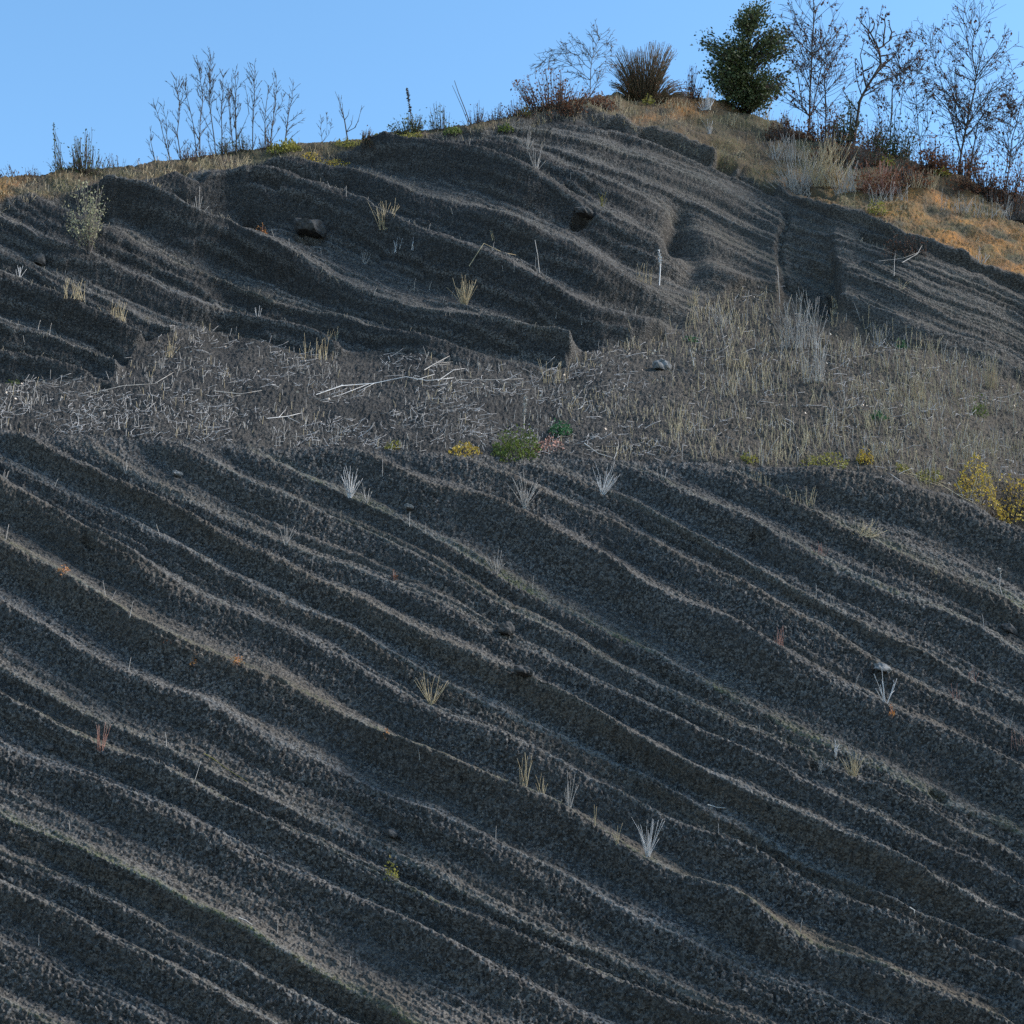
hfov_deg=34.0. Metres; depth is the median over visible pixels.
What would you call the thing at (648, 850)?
dry tuft
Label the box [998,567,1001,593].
seed stalk
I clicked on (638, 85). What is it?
broom bush
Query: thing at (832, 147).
scrub
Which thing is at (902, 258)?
fallen branch
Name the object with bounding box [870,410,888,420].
green plant
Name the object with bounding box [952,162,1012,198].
scrub
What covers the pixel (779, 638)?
dry tuft
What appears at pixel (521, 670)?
scoria stone
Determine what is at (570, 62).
arching bare tree
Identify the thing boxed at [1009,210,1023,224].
tuft
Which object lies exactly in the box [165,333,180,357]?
dry tuft
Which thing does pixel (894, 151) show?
undergrowth bush
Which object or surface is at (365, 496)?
dry tuft
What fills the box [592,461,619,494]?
dry tuft
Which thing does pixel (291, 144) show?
green tussock
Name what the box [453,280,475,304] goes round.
dry tuft
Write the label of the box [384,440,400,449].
green plant
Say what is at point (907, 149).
dry tuft
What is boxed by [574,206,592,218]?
overhanging rock
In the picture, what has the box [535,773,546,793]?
dry tuft
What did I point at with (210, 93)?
bare sapling
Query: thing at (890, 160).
green tussock
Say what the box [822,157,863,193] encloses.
dry tuft
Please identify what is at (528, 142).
dry tuft
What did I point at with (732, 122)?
dry tuft
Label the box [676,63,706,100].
bramble bush
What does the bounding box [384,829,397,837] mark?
scoria stone
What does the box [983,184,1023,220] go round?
bramble bush
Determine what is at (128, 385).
fallen branch
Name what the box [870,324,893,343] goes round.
dry tuft
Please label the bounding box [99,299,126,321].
dry tuft
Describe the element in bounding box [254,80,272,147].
bare sapling
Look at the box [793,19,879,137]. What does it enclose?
autumn tree
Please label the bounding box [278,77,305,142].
bare sapling
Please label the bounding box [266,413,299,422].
fallen branch
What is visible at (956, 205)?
dry tuft
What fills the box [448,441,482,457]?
yellow plant
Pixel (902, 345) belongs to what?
green plant
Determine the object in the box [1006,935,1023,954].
scoria stone
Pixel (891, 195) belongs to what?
dry tuft
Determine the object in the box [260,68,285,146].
bare sapling
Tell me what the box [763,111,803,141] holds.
scrub
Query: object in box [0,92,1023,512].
straw grass
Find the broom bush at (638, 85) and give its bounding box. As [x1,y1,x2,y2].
[604,40,690,103]
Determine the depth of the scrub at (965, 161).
77.15 m
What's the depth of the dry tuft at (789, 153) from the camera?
79.01 m
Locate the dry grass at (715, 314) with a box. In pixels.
[0,286,1023,508]
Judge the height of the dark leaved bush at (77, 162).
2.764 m
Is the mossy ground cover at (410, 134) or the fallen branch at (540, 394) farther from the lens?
the mossy ground cover at (410, 134)
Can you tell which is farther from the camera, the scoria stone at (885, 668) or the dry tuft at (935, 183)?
the dry tuft at (935, 183)
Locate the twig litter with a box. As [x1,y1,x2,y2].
[0,286,1023,511]
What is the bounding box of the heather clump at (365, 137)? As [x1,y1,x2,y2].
[359,125,373,148]
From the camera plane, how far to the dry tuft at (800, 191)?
74.77 m
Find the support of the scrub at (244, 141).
on the hillside
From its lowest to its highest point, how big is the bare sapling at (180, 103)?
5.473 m
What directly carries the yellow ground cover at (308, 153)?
on the hillside
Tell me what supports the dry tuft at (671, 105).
on the hillside
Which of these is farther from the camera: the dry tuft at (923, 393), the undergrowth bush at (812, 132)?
the undergrowth bush at (812, 132)
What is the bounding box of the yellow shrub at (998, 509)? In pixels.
[954,452,1023,523]
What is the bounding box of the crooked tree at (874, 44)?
[842,4,904,146]
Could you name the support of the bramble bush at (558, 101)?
on the hillside
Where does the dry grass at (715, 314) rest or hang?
on the hillside
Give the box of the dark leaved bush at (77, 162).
[43,127,113,174]
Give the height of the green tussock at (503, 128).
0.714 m
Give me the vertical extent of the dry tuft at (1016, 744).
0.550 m
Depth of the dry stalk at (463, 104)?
74.93 m
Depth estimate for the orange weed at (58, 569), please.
43.96 m
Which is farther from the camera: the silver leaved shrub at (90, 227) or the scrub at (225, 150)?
the scrub at (225, 150)
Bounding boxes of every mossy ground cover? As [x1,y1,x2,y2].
[333,137,360,146]
[374,130,422,137]
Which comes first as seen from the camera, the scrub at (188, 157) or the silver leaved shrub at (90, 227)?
the silver leaved shrub at (90, 227)
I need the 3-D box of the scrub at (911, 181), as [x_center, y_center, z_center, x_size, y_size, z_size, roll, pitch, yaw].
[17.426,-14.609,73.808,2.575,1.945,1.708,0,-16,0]
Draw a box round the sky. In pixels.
[0,0,1023,193]
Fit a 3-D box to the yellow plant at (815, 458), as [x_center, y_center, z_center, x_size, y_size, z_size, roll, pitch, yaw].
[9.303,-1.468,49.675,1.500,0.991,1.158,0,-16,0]
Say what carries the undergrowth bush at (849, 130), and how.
on the hillside
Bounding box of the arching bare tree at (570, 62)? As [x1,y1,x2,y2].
[530,20,618,96]
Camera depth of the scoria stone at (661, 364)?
59.20 m
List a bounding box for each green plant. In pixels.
[383,855,398,880]
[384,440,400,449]
[683,335,697,342]
[740,452,758,465]
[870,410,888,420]
[895,338,907,349]
[971,392,988,417]
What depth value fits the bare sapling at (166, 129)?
73.80 m
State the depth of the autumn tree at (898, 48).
80.22 m
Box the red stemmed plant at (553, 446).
[534,433,564,454]
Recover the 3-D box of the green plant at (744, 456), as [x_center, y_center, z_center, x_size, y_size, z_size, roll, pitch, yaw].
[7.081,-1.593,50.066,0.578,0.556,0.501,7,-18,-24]
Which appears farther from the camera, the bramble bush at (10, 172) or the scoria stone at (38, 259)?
the bramble bush at (10, 172)
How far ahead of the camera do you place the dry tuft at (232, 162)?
71.81 m
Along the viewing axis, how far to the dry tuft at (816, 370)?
57.07 m
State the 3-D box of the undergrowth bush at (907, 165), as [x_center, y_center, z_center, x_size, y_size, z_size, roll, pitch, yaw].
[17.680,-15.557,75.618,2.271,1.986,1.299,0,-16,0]
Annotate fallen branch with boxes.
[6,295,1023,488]
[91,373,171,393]
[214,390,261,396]
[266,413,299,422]
[424,356,448,370]
[469,243,513,265]
[584,443,618,458]
[882,246,921,267]
[886,469,974,503]
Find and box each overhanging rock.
[294,218,326,238]
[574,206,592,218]
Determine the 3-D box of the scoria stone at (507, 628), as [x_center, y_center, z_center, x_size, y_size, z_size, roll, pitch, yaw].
[-0.140,2.976,43.205,0.456,0.395,0.424,14,-18,-4]
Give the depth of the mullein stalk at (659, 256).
67.18 m
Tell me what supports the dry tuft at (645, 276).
on the hillside
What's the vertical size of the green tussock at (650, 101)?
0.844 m
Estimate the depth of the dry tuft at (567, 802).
37.51 m
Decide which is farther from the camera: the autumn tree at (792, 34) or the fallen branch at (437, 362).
the autumn tree at (792, 34)
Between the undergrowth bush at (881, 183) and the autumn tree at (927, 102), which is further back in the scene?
the autumn tree at (927, 102)
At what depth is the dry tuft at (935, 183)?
73.23 m
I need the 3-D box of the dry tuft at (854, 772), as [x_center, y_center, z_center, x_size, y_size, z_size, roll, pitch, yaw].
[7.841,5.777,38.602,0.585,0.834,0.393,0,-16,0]
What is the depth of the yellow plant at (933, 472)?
49.42 m
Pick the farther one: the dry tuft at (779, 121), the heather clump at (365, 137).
the dry tuft at (779, 121)
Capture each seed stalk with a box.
[521,395,527,428]
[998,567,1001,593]
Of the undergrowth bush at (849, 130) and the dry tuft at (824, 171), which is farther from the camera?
the undergrowth bush at (849, 130)
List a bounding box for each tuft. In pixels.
[63,278,84,301]
[91,722,110,751]
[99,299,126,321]
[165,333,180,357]
[219,155,250,169]
[280,527,296,545]
[303,334,328,359]
[342,468,362,497]
[361,483,371,503]
[368,198,399,230]
[414,677,447,705]
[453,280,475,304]
[484,550,502,573]
[508,472,538,508]
[515,133,532,148]
[517,756,531,785]
[526,148,542,169]
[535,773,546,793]
[538,362,569,382]
[564,775,578,807]
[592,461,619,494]
[612,823,622,844]
[633,819,662,856]
[636,264,651,284]
[654,98,686,111]
[686,285,698,306]
[710,308,731,326]
[721,113,740,127]
[725,343,747,368]
[749,98,771,119]
[758,132,805,160]
[764,149,838,197]
[766,291,827,349]
[767,110,796,130]
[773,627,783,646]
[785,486,816,505]
[789,131,862,187]
[796,327,829,383]
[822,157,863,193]
[839,745,864,776]
[845,517,884,537]
[868,181,907,201]
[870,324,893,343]
[874,667,896,703]
[899,136,916,159]
[903,168,939,191]
[903,363,930,399]
[938,195,972,213]
[971,198,1013,219]
[975,246,987,262]
[977,351,1005,389]
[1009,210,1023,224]
[1011,731,1022,750]
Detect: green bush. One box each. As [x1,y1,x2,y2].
[387,112,430,134]
[491,424,541,462]
[548,418,572,436]
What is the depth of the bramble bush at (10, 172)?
69.09 m
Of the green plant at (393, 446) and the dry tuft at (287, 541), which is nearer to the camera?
the dry tuft at (287, 541)
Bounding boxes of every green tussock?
[266,137,303,153]
[443,125,461,135]
[497,122,513,132]
[518,105,530,116]
[642,93,655,105]
[874,154,895,165]
[934,166,951,177]
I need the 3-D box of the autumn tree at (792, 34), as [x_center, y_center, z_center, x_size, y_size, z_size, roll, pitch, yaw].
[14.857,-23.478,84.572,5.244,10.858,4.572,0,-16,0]
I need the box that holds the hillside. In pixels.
[0,93,1023,1023]
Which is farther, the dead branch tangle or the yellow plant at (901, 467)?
the dead branch tangle
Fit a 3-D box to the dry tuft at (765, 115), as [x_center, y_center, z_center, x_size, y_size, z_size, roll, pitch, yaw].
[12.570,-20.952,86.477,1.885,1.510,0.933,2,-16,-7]
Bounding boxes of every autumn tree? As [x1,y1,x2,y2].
[758,0,854,134]
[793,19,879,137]
[861,25,939,152]
[885,50,948,163]
[896,0,1023,160]
[949,71,1023,165]
[974,74,1023,183]
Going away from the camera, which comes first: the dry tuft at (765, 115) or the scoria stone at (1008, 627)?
the scoria stone at (1008, 627)
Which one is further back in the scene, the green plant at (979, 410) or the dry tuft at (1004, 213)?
the dry tuft at (1004, 213)
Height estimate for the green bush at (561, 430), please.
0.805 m
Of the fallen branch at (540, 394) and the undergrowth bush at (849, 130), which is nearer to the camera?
the fallen branch at (540, 394)
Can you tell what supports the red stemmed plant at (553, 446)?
on the hillside
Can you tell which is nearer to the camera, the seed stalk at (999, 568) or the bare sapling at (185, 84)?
the seed stalk at (999, 568)
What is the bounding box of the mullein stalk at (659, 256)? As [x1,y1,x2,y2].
[658,249,661,284]
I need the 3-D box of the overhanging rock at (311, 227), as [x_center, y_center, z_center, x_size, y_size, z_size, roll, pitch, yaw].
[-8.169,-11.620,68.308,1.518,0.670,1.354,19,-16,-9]
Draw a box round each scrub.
[178,147,196,161]
[193,145,214,158]
[214,134,238,155]
[230,128,253,153]
[256,135,274,149]
[584,91,617,111]
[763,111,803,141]
[805,126,857,164]
[841,132,892,168]
[879,163,934,191]
[934,140,985,176]
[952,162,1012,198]
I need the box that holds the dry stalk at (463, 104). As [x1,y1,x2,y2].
[454,80,470,124]
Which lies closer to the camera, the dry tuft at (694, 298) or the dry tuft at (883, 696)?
the dry tuft at (883, 696)
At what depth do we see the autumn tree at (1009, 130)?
77.49 m
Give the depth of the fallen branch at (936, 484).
49.13 m
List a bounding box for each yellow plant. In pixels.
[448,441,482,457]
[800,452,849,468]
[856,446,873,464]
[867,197,888,215]
[895,462,910,471]
[916,468,943,483]
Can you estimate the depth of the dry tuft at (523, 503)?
48.22 m
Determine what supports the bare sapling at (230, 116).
on the hillside
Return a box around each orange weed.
[57,564,69,574]
[230,654,244,665]
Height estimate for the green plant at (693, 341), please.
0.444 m
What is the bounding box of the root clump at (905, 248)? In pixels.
[881,229,927,256]
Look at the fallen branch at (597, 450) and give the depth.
51.18 m
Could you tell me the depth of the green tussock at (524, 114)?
75.64 m
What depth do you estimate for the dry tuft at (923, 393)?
56.24 m
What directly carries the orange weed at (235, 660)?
on the hillside
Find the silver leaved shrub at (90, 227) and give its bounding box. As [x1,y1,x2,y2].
[63,173,109,253]
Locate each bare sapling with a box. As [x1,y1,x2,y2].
[145,126,157,159]
[149,97,178,159]
[160,72,195,158]
[179,74,200,157]
[190,56,211,157]
[196,48,222,153]
[204,69,234,152]
[226,82,238,150]
[229,64,247,147]
[243,59,261,148]
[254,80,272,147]
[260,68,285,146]
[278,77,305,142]
[316,112,331,141]
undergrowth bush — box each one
[789,100,848,144]
[826,93,867,145]
[851,107,893,152]
[853,159,906,197]
[865,106,921,160]
[887,149,930,182]
[912,129,955,174]
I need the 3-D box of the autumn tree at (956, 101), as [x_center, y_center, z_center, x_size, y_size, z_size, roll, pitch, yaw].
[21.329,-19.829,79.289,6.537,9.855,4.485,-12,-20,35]
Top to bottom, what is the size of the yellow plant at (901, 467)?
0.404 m
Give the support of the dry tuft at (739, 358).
on the hillside
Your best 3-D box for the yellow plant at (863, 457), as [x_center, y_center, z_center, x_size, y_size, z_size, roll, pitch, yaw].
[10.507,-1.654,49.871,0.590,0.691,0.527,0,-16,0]
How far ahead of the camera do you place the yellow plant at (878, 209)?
70.23 m
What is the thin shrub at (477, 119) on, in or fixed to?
on the hillside
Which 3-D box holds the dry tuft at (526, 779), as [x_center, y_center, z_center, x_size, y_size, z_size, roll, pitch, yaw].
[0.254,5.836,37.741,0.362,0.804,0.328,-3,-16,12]
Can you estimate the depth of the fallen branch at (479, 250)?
64.06 m
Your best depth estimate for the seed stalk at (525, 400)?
53.40 m
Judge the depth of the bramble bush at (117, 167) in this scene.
71.21 m
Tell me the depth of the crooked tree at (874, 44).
82.16 m
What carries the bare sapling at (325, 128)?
on the hillside
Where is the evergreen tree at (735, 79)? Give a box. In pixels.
[691,0,803,114]
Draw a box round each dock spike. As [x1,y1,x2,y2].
[52,122,55,172]
[406,88,411,121]
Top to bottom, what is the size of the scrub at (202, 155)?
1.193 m
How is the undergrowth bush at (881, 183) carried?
on the hillside
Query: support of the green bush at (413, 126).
on the hillside
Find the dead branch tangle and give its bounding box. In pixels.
[697,90,715,110]
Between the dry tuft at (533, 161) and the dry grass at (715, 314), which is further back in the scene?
the dry tuft at (533, 161)
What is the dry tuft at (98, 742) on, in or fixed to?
on the hillside
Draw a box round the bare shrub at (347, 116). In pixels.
[335,92,361,138]
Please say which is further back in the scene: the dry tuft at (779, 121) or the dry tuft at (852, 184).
the dry tuft at (779, 121)
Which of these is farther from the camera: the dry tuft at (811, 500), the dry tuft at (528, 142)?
the dry tuft at (528, 142)
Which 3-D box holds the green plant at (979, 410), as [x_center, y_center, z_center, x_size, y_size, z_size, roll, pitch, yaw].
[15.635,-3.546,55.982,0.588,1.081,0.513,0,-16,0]
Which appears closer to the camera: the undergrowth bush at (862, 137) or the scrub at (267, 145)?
the scrub at (267, 145)
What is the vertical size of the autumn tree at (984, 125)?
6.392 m
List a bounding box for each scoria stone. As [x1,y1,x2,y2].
[30,253,45,265]
[45,743,53,750]
[172,470,182,476]
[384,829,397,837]
[404,503,413,510]
[497,621,514,635]
[513,664,532,676]
[652,359,671,370]
[874,662,891,672]
[999,623,1017,635]
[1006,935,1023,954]
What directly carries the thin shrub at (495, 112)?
on the hillside
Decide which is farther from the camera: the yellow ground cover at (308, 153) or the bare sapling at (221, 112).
the bare sapling at (221, 112)
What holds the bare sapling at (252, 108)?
on the hillside
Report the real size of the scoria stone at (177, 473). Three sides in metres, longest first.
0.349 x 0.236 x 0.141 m
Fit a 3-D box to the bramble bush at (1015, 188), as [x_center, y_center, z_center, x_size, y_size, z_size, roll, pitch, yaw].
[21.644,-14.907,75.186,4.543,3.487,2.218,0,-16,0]
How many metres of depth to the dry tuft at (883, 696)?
40.26 m
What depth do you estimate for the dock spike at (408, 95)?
75.06 m
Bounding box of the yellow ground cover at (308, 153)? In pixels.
[302,152,349,166]
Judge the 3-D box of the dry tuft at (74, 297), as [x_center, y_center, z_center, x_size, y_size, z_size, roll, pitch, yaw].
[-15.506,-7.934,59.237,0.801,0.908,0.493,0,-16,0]
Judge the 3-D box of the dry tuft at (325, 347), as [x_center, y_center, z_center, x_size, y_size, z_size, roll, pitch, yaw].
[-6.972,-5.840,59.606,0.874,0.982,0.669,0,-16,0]
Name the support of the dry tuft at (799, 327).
on the hillside
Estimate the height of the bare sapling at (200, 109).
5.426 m
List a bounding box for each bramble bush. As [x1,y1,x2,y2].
[0,166,40,178]
[102,154,139,169]
[491,95,536,119]
[510,64,596,117]
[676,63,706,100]
[943,147,1023,209]
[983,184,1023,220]
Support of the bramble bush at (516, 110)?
on the hillside
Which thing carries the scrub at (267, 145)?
on the hillside
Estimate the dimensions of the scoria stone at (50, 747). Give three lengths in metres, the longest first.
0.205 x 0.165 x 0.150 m
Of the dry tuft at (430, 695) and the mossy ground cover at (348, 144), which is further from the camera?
the mossy ground cover at (348, 144)
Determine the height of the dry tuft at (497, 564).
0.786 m
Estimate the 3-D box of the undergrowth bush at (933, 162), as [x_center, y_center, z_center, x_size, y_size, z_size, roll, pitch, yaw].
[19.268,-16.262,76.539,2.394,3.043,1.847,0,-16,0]
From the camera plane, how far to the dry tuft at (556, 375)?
57.76 m
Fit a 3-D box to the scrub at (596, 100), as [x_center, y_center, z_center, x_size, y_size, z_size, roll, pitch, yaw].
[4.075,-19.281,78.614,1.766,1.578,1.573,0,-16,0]
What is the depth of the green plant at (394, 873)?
35.95 m
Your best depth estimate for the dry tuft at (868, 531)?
46.15 m
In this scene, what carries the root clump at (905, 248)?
on the hillside
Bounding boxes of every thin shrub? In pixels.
[426,104,458,131]
[459,103,492,125]
[484,102,505,121]
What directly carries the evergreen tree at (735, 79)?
on the hillside
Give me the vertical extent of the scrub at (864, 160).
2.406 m
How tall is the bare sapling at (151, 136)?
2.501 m
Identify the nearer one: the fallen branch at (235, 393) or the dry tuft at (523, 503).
the dry tuft at (523, 503)
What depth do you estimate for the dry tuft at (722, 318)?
64.42 m
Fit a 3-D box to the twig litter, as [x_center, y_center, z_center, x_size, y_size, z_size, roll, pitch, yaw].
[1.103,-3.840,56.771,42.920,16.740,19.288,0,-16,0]
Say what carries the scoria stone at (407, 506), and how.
on the hillside
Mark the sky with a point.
(74, 65)
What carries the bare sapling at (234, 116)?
on the hillside
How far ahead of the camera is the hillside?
44.00 m
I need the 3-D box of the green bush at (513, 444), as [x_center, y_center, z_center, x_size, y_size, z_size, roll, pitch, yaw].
[0.141,-1.982,50.958,1.704,1.612,1.234,6,-17,-20]
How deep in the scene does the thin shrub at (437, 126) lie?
75.07 m
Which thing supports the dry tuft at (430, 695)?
on the hillside
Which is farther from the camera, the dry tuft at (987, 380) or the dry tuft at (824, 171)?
the dry tuft at (824, 171)
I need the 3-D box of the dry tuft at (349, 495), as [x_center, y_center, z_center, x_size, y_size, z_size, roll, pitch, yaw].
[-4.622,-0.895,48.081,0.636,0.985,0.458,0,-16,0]
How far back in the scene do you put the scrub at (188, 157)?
72.86 m
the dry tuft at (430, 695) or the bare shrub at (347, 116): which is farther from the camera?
the bare shrub at (347, 116)
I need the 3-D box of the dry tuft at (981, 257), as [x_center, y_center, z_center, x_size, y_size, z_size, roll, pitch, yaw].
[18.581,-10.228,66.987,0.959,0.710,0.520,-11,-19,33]
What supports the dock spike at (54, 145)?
on the hillside
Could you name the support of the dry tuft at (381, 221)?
on the hillside
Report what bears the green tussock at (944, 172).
on the hillside
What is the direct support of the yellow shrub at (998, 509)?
on the hillside
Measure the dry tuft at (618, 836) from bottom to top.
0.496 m
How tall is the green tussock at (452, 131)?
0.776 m

